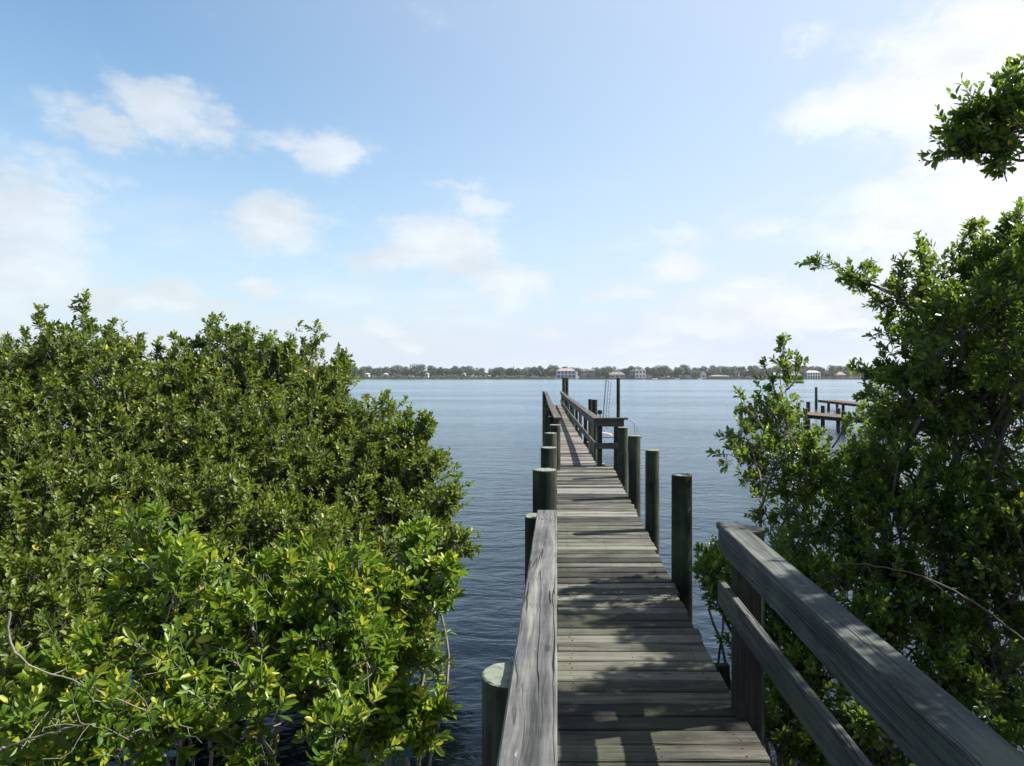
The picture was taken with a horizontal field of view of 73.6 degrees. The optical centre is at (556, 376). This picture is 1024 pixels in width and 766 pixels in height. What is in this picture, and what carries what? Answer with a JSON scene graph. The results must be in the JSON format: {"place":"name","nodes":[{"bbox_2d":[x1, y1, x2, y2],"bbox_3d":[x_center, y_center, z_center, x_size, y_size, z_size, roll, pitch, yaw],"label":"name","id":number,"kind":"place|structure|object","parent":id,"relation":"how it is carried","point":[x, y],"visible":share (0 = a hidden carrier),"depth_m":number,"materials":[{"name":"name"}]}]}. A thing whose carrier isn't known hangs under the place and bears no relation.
{"place":"outdoors","nodes":[
{"label":"outdoors","id":0,"kind":"place"},
{"bbox_2d":[155,377,853,378],"bbox_3d":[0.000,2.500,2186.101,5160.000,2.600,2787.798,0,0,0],"label":"shore","id":1,"kind":"structure","parent":0,"point":[503,378],"depth_m":819.87,"materials":[{"name":"green plant"}]},
{"bbox_2d":[349,366,359,375],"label":"broadleaf tree","id":2,"kind":"object","parent":1,"relation":"on","point":[356,370],"visible":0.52,"depth_m":827.90,"materials":[{"name":"green plant"}]},
{"bbox_2d":[359,366,366,375],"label":"broadleaf tree","id":3,"kind":"object","parent":1,"relation":"on","point":[362,370],"visible":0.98,"depth_m":826.20,"materials":[{"name":"green plant"}]},
{"bbox_2d":[370,368,381,376],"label":"broadleaf tree","id":4,"kind":"object","parent":1,"relation":"on","point":[375,370],"visible":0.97,"depth_m":833.47,"materials":[{"name":"green plant"}]},
{"bbox_2d":[377,367,390,373],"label":"broadleaf tree","id":5,"kind":"object","parent":1,"relation":"on","point":[384,369],"visible":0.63,"depth_m":840.29,"materials":[{"name":"green plant"}]},
{"bbox_2d":[391,366,403,374],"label":"broadleaf tree","id":6,"kind":"object","parent":1,"relation":"on","point":[397,370],"visible":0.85,"depth_m":836.36,"materials":[{"name":"green plant"}]},
{"bbox_2d":[402,366,416,376],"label":"broadleaf tree","id":7,"kind":"object","parent":1,"relation":"on","point":[413,370],"visible":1,"depth_m":821.16,"materials":[{"name":"green plant"}]},
{"bbox_2d":[409,364,425,375],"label":"broadleaf tree","id":8,"kind":"object","parent":1,"relation":"on","point":[420,367],"visible":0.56,"depth_m":859.23,"materials":[{"name":"green plant"}]},
{"bbox_2d":[420,370,429,376],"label":"broadleaf tree","id":9,"kind":"object","parent":1,"relation":"on","point":[422,372],"visible":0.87,"depth_m":827.87,"materials":[{"name":"green plant"}]},
{"bbox_2d":[426,369,436,375],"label":"broadleaf tree","id":10,"kind":"object","parent":1,"relation":"on","point":[432,372],"visible":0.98,"depth_m":823.37,"materials":[{"name":"green plant"}]},
{"bbox_2d":[310,374,553,378],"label":"mangrove fringe","id":11,"kind":"object","parent":1,"relation":"on","point":[505,376],"visible":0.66,"depth_m":797.55,"materials":[{"name":"green plant"}]},
{"bbox_2d":[427,365,440,373],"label":"broadleaf tree","id":12,"kind":"object","parent":1,"relation":"on","point":[430,367],"visible":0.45,"depth_m":875.45,"materials":[{"name":"green plant"}]},
{"bbox_2d":[429,367,445,375],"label":"broadleaf tree","id":13,"kind":"object","parent":1,"relation":"on","point":[440,370],"visible":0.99,"depth_m":823.72,"materials":[{"name":"green plant"}]},
{"bbox_2d":[444,368,452,375],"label":"broadleaf tree","id":14,"kind":"object","parent":1,"relation":"on","point":[446,372],"visible":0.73,"depth_m":832.72,"materials":[{"name":"green plant"}]},
{"bbox_2d":[451,366,466,375],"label":"broadleaf tree","id":15,"kind":"object","parent":1,"relation":"on","point":[457,371],"visible":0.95,"depth_m":819.68,"materials":[{"name":"green plant"}]},
{"bbox_2d":[462,366,478,375],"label":"broadleaf tree","id":16,"kind":"object","parent":1,"relation":"on","point":[469,369],"visible":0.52,"depth_m":862.04,"materials":[{"name":"green plant"}]},
{"bbox_2d":[471,370,479,376],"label":"broadleaf tree","id":17,"kind":"object","parent":1,"relation":"on","point":[476,372],"visible":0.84,"depth_m":837.07,"materials":[{"name":"green plant"}]},
{"bbox_2d":[488,371,495,376],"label":"broadleaf tree","id":18,"kind":"object","parent":1,"relation":"on","point":[491,373],"visible":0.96,"depth_m":829.41,"materials":[{"name":"green plant"}]},
{"bbox_2d":[492,368,505,376],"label":"broadleaf tree","id":19,"kind":"object","parent":1,"relation":"on","point":[498,372],"visible":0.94,"depth_m":826.17,"materials":[{"name":"green plant"}]},
{"bbox_2d":[503,367,514,375],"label":"broadleaf tree","id":20,"kind":"object","parent":1,"relation":"on","point":[508,371],"visible":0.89,"depth_m":841.81,"materials":[{"name":"green plant"}]},
{"bbox_2d":[515,370,524,374],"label":"broadleaf tree","id":21,"kind":"object","parent":1,"relation":"on","point":[519,372],"visible":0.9,"depth_m":823.89,"materials":[{"name":"green plant"}]},
{"bbox_2d":[522,367,532,376],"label":"broadleaf tree","id":22,"kind":"object","parent":1,"relation":"on","point":[529,374],"visible":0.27,"depth_m":856.94,"materials":[{"name":"green plant"}]},
{"bbox_2d":[529,366,543,376],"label":"broadleaf tree","id":23,"kind":"object","parent":1,"relation":"on","point":[539,367],"visible":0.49,"depth_m":838.53,"materials":[{"name":"green plant"}]},
{"bbox_2d":[532,368,546,376],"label":"broadleaf tree","id":24,"kind":"object","parent":1,"relation":"on","point":[538,372],"visible":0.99,"depth_m":827.81,"materials":[{"name":"green plant"}]},
{"bbox_2d":[546,365,557,376],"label":"broadleaf tree","id":25,"kind":"object","parent":1,"relation":"on","point":[554,367],"visible":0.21,"depth_m":866.53,"materials":[{"name":"green plant"}]},
{"bbox_2d":[548,369,556,377],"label":"broadleaf tree","id":26,"kind":"object","parent":1,"relation":"on","point":[553,373],"visible":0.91,"depth_m":828.43,"materials":[{"name":"green plant"}]},
{"bbox_2d":[557,368,577,378],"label":"house","id":27,"kind":"structure","parent":1,"relation":"on","point":[570,373],"depth_m":812.00,"materials":[{"name":"white paint"}]},
{"bbox_2d":[580,369,586,377],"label":"house","id":28,"kind":"structure","parent":1,"relation":"on","point":[583,373],"depth_m":812.00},
{"bbox_2d":[588,369,595,377],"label":"house","id":29,"kind":"structure","parent":1,"relation":"on","point":[591,373],"depth_m":812.00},
{"bbox_2d":[595,371,602,377],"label":"broadleaf tree","id":30,"kind":"object","parent":1,"relation":"on","point":[598,373],"visible":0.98,"depth_m":825.62,"materials":[{"name":"green plant"}]},
{"bbox_2d":[578,378,627,378],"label":"sea wall","id":31,"kind":"structure","parent":1,"relation":"on","point":[602,378],"depth_m":801.82,"materials":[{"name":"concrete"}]},
{"bbox_2d":[600,367,611,376],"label":"broadleaf tree","id":32,"kind":"object","parent":1,"relation":"on","point":[605,372],"visible":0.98,"depth_m":822.54,"materials":[{"name":"green plant"}]},
{"bbox_2d":[356,370,856,377],"bbox_3d":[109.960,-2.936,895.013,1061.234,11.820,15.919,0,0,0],"label":"wood","id":33,"kind":"object","parent":1,"relation":"on","point":[599,376],"visible":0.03,"depth_m":892.61,"materials":[{"name":"green plant"}]},
{"bbox_2d":[609,372,624,377],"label":"house","id":34,"kind":"structure","parent":1,"relation":"on","point":[616,375],"depth_m":812.00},
{"bbox_2d":[620,368,630,376],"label":"broadleaf tree","id":35,"kind":"object","parent":1,"relation":"on","point":[624,371],"visible":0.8,"depth_m":829.57,"materials":[{"name":"green plant"}]},
{"bbox_2d":[629,370,634,377],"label":"house","id":36,"kind":"structure","parent":1,"relation":"on","point":[632,373],"depth_m":820.00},
{"bbox_2d":[626,365,642,374],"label":"broadleaf tree","id":37,"kind":"object","parent":1,"relation":"on","point":[631,367],"visible":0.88,"depth_m":823.29,"materials":[{"name":"green plant"}]},
{"bbox_2d":[635,369,645,377],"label":"house","id":38,"kind":"structure","parent":1,"relation":"on","point":[639,373],"depth_m":812.00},
{"bbox_2d":[645,367,657,377],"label":"broadleaf tree","id":39,"kind":"object","parent":1,"relation":"on","point":[648,370],"visible":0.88,"depth_m":830.46,"materials":[{"name":"green plant"}]},
{"bbox_2d":[628,378,677,378],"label":"sea wall","id":40,"kind":"structure","parent":1,"relation":"on","point":[652,378],"depth_m":800.44,"materials":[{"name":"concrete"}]},
{"bbox_2d":[651,367,660,376],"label":"broadleaf tree","id":41,"kind":"object","parent":1,"relation":"on","point":[654,373],"visible":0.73,"depth_m":830.32,"materials":[{"name":"green plant"}]},
{"bbox_2d":[655,365,668,372],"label":"broadleaf tree","id":42,"kind":"object","parent":1,"relation":"on","point":[662,367],"visible":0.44,"depth_m":833.46,"materials":[{"name":"green plant"}]},
{"bbox_2d":[658,365,670,376],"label":"broadleaf tree","id":43,"kind":"object","parent":1,"relation":"on","point":[665,371],"visible":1,"depth_m":819.86,"materials":[{"name":"green plant"}]},
{"bbox_2d":[675,367,683,375],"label":"broadleaf tree","id":44,"kind":"object","parent":1,"relation":"on","point":[680,371],"visible":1,"depth_m":824.16,"materials":[{"name":"green plant"}]},
{"bbox_2d":[677,366,689,377],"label":"broadleaf tree","id":45,"kind":"object","parent":1,"relation":"on","point":[686,370],"visible":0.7,"depth_m":833.12,"materials":[{"name":"green plant"}]},
{"bbox_2d":[691,370,701,377],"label":"broadleaf tree","id":46,"kind":"object","parent":1,"relation":"on","point":[696,373],"visible":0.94,"depth_m":822.38,"materials":[{"name":"green plant"}]},
{"bbox_2d":[700,371,705,377],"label":"house","id":47,"kind":"structure","parent":1,"relation":"on","point":[703,374],"depth_m":812.00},
{"bbox_2d":[680,378,734,378],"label":"sea wall","id":48,"kind":"structure","parent":1,"relation":"on","point":[708,378],"depth_m":805.33,"materials":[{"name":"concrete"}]},
{"bbox_2d":[699,365,715,370],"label":"broadleaf tree","id":49,"kind":"object","parent":1,"relation":"on","point":[705,368],"visible":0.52,"depth_m":869.48,"materials":[{"name":"green plant"}]},
{"bbox_2d":[710,368,721,374],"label":"broadleaf tree","id":50,"kind":"object","parent":1,"relation":"on","point":[714,371],"visible":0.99,"depth_m":823.46,"materials":[{"name":"green plant"}]},
{"bbox_2d":[708,375,729,377],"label":"house","id":51,"kind":"structure","parent":1,"relation":"on","point":[719,376],"depth_m":814.00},
{"bbox_2d":[579,374,861,377],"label":"garden shrubs","id":52,"kind":"object","parent":1,"relation":"on","point":[733,376],"visible":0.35,"depth_m":820.84,"materials":[{"name":"green plant"}]},
{"bbox_2d":[715,366,726,374],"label":"broadleaf tree","id":53,"kind":"object","parent":1,"relation":"on","point":[722,371],"visible":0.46,"depth_m":833.72,"materials":[{"name":"green plant"}]},
{"bbox_2d":[723,366,736,376],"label":"broadleaf tree","id":54,"kind":"object","parent":1,"relation":"on","point":[730,371],"visible":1,"depth_m":824.66,"materials":[{"name":"green plant"}]},
{"bbox_2d":[738,366,746,376],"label":"broadleaf tree","id":55,"kind":"object","parent":1,"relation":"on","point":[743,368],"visible":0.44,"depth_m":868.11,"materials":[{"name":"green plant"}]},
{"bbox_2d":[736,370,749,377],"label":"broadleaf tree","id":56,"kind":"object","parent":1,"relation":"on","point":[744,372],"visible":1,"depth_m":830.98,"materials":[{"name":"green plant"}]},
{"bbox_2d":[748,366,757,376],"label":"broadleaf tree","id":57,"kind":"object","parent":1,"relation":"on","point":[753,369],"visible":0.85,"depth_m":825.34,"materials":[{"name":"green plant"}]},
{"bbox_2d":[747,366,765,376],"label":"broadleaf tree","id":58,"kind":"object","parent":1,"relation":"on","point":[761,373],"visible":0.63,"depth_m":838.16,"materials":[{"name":"green plant"}]},
{"bbox_2d":[768,366,780,372],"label":"broadleaf tree","id":59,"kind":"object","parent":1,"relation":"on","point":[775,368],"visible":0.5,"depth_m":833.98,"materials":[{"name":"green plant"}]},
{"bbox_2d":[805,371,820,377],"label":"house","id":60,"kind":"structure","parent":1,"relation":"on","point":[812,374],"depth_m":812.00,"materials":[{"name":"white paint"}]},
{"bbox_2d":[813,366,823,375],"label":"broadleaf tree","id":61,"kind":"object","parent":1,"relation":"on","point":[818,368],"visible":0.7,"depth_m":827.39,"materials":[{"name":"green plant"}]},
{"bbox_2d":[821,370,831,376],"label":"broadleaf tree","id":62,"kind":"object","parent":1,"relation":"on","point":[827,374],"visible":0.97,"depth_m":826.53,"materials":[{"name":"green plant"}]},
{"bbox_2d":[803,378,860,378],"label":"sea wall","id":63,"kind":"structure","parent":1,"relation":"on","point":[831,378],"depth_m":797.52,"materials":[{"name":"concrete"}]},
{"bbox_2d":[829,366,842,373],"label":"broadleaf tree","id":64,"kind":"object","parent":1,"relation":"on","point":[835,370],"visible":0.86,"depth_m":835.64,"materials":[{"name":"green plant"}]},
{"bbox_2d":[834,372,845,377],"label":"house","id":65,"kind":"structure","parent":1,"relation":"on","point":[839,375],"depth_m":812.00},
{"bbox_2d":[0,0,1023,376],"label":"sky","id":66,"kind":"structure","parent":0,"point":[486,184],"materials":[{"name":"blue"}]},
{"bbox_2d":[27,379,1023,765],"bbox_3d":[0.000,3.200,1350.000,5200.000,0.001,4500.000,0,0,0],"label":"water","id":67,"kind":"structure","parent":0,"point":[489,431],"depth_m":21.66,"materials":[{"name":"blue liquid"}]},
{"bbox_2d":[0,288,212,556],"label":"mangrove tree","id":68,"kind":"object","parent":67,"relation":"in","point":[50,383],"visible":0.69,"depth_m":7.78,"materials":[{"name":"green plant"}]},
{"bbox_2d":[67,311,357,576],"bbox_3d":[-4.111,1.365,8.623,3.478,4.606,3.428,0,0,27],"label":"mangrove tree","id":69,"kind":"object","parent":67,"relation":"in","point":[206,379],"visible":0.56,"depth_m":8.20,"materials":[{"name":"green plant"}]},
{"bbox_2d":[0,422,449,765],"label":"mangrove tree","id":70,"kind":"object","parent":67,"relation":"in","point":[97,531],"visible":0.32,"depth_m":6.51,"materials":[{"name":"green plant"}]},
{"bbox_2d":[225,319,371,510],"bbox_3d":[-3.467,1.356,9.223,2.332,4.334,2.295,0,0,0],"label":"mangrove tree","id":71,"kind":"object","parent":67,"relation":"in","point":[334,379],"visible":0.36,"depth_m":9.20,"materials":[{"name":"green plant"}]},
{"bbox_2d":[254,388,482,624],"bbox_3d":[-2.306,1.834,8.354,2.981,3.365,2.560,0,0,43],"label":"mangrove tree","id":72,"kind":"object","parent":67,"relation":"in","point":[394,463],"visible":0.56,"depth_m":8.30,"materials":[{"name":"green plant"}]},
{"bbox_2d":[588,399,591,434],"bbox_3d":[1.333,2.490,26.999,0.182,3.219,0.182,0,0,0],"label":"mooring piling","id":73,"kind":"object","parent":67,"relation":"in","point":[590,404],"visible":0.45,"depth_m":26.93,"materials":[{"name":"brown wood"}]},
{"bbox_2d":[592,399,596,459],"bbox_3d":[1.469,2.488,26.399,0.225,3.224,0.225,0,0,0],"label":"mooring piling","id":74,"kind":"object","parent":67,"relation":"in","point":[594,406],"visible":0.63,"depth_m":26.30,"materials":[{"name":"brown wood"}]},
{"bbox_2d":[587,431,641,440],"bbox_3d":[2.300,3.200,28.987,2.300,1.799,2.912,0,0,0],"label":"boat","id":75,"kind":"object","parent":67,"relation":"in","point":[609,434],"visible":0.21,"depth_m":28.78,"materials":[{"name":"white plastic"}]},
{"bbox_2d":[602,380,610,432],"bbox_3d":[2.123,1.241,28.568,0.289,2.244,0.604,0,0,33],"label":"boat ladder","id":76,"kind":"object","parent":75,"relation":"on","point":[607,402],"visible":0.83,"depth_m":28.39,"materials":[{"name":"metal"}]},
{"bbox_2d":[629,418,637,434],"bbox_3d":[3.156,2.398,28.101,0.410,1.436,0.437,0,0,0],"label":"swim ladder","id":77,"kind":"object","parent":75,"relation":"attached to","point":[633,422],"visible":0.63,"depth_m":28.00,"materials":[{"name":"metal"}]},
{"bbox_2d":[616,378,619,416],"bbox_3d":[3.421,2.078,38.000,0.214,4.044,0.214,0,0,0],"label":"mooring piling","id":78,"kind":"object","parent":67,"relation":"in","point":[618,398],"visible":0.71,"depth_m":37.91,"materials":[{"name":"brown wood"}]},
{"bbox_2d":[482,377,1023,765],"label":"wooden pier","id":79,"kind":"structure","parent":67,"relation":"in","point":[629,673],"depth_m":3.79,"materials":[{"name":"grey wood"}]},
{"bbox_2d":[705,332,909,765],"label":"mangrove tree","id":80,"kind":"object","parent":67,"relation":"in","point":[808,452],"visible":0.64,"depth_m":6.15,"materials":[{"name":"green plant"}]},
{"bbox_2d":[815,387,889,414],"bbox_3d":[26.201,2.473,54.485,2.344,3.254,29.098,0,0,4],"label":"side dock","id":81,"kind":"object","parent":67,"relation":"in","point":[841,402],"visible":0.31,"depth_m":64.18,"materials":[{"name":"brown wood"}]},
{"bbox_2d":[739,402,1015,432],"bbox_3d":[17.553,2.898,40.388,2.735,2.404,20.753,0,0,-17],"label":"side dock","id":82,"kind":"object","parent":67,"relation":"in","point":[823,416],"visible":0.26,"depth_m":42.88,"materials":[{"name":"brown wood"}]},
{"bbox_2d":[917,54,1023,646],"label":"mangrove tree","id":83,"kind":"object","parent":67,"relation":"in","point":[972,133],"visible":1,"depth_m":4.71,"materials":[{"name":"green plant"}]},
{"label":"mud bank","id":84,"kind":"structure","parent":0,"visible":0},
{"bbox_2d":[0,528,142,757],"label":"mangrove tree","id":85,"kind":"object","parent":84,"relation":"on","point":[38,582],"visible":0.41,"depth_m":4.95,"materials":[{"name":"green plant"}]},
{"bbox_2d":[0,498,279,765],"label":"leafy bush","id":86,"kind":"object","parent":84,"relation":"on","point":[158,597],"visible":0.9,"depth_m":4.01,"materials":[{"name":"green plant"}]},
{"bbox_2d":[0,690,96,758],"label":"bare branch","id":87,"kind":"object","parent":86,"relation":"attached to","point":[16,743],"visible":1,"depth_m":3.40,"materials":[{"name":"grey plant"}]},
{"bbox_2d":[6,611,201,742],"bbox_3d":[-2.400,1.591,3.720,1.158,0.637,0.211,0,0,8],"label":"bare branch","id":88,"kind":"object","parent":86,"relation":"attached to","point":[15,651],"visible":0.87,"depth_m":3.70,"materials":[{"name":"grey plant"}]},
{"bbox_2d":[177,529,414,765],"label":"leafy bush","id":89,"kind":"object","parent":84,"relation":"on","point":[283,634],"visible":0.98,"depth_m":4.27,"materials":[{"name":"green plant"}]},
{"bbox_2d":[324,509,468,765],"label":"leafy bush","id":90,"kind":"object","parent":84,"relation":"on","point":[414,707],"visible":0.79,"depth_m":4.81,"materials":[{"name":"green plant"}]},
{"bbox_2d":[689,522,974,765],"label":"mangrove tree","id":91,"kind":"object","parent":84,"relation":"on","point":[863,729],"visible":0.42,"depth_m":4.69,"materials":[{"name":"green plant"}]},
{"bbox_2d":[794,196,1023,753],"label":"mangrove tree","id":92,"kind":"object","parent":84,"relation":"on","point":[979,557],"visible":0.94,"depth_m":5.00,"materials":[{"name":"green plant"}]},
{"bbox_2d":[832,544,1023,640],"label":"bare branch","id":93,"kind":"object","parent":92,"relation":"attached to","point":[984,609],"visible":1,"depth_m":4.20,"materials":[{"name":"brown plant"}]},
{"bbox_2d":[955,303,1015,357],"bbox_3d":[3.065,-0.317,4.897,0.585,0.530,0.133,0,0,-6],"label":"bare branch","id":94,"kind":"object","parent":92,"relation":"attached to","point":[1007,347],"visible":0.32,"depth_m":4.89,"materials":[{"name":"brown plant"}]}
]}

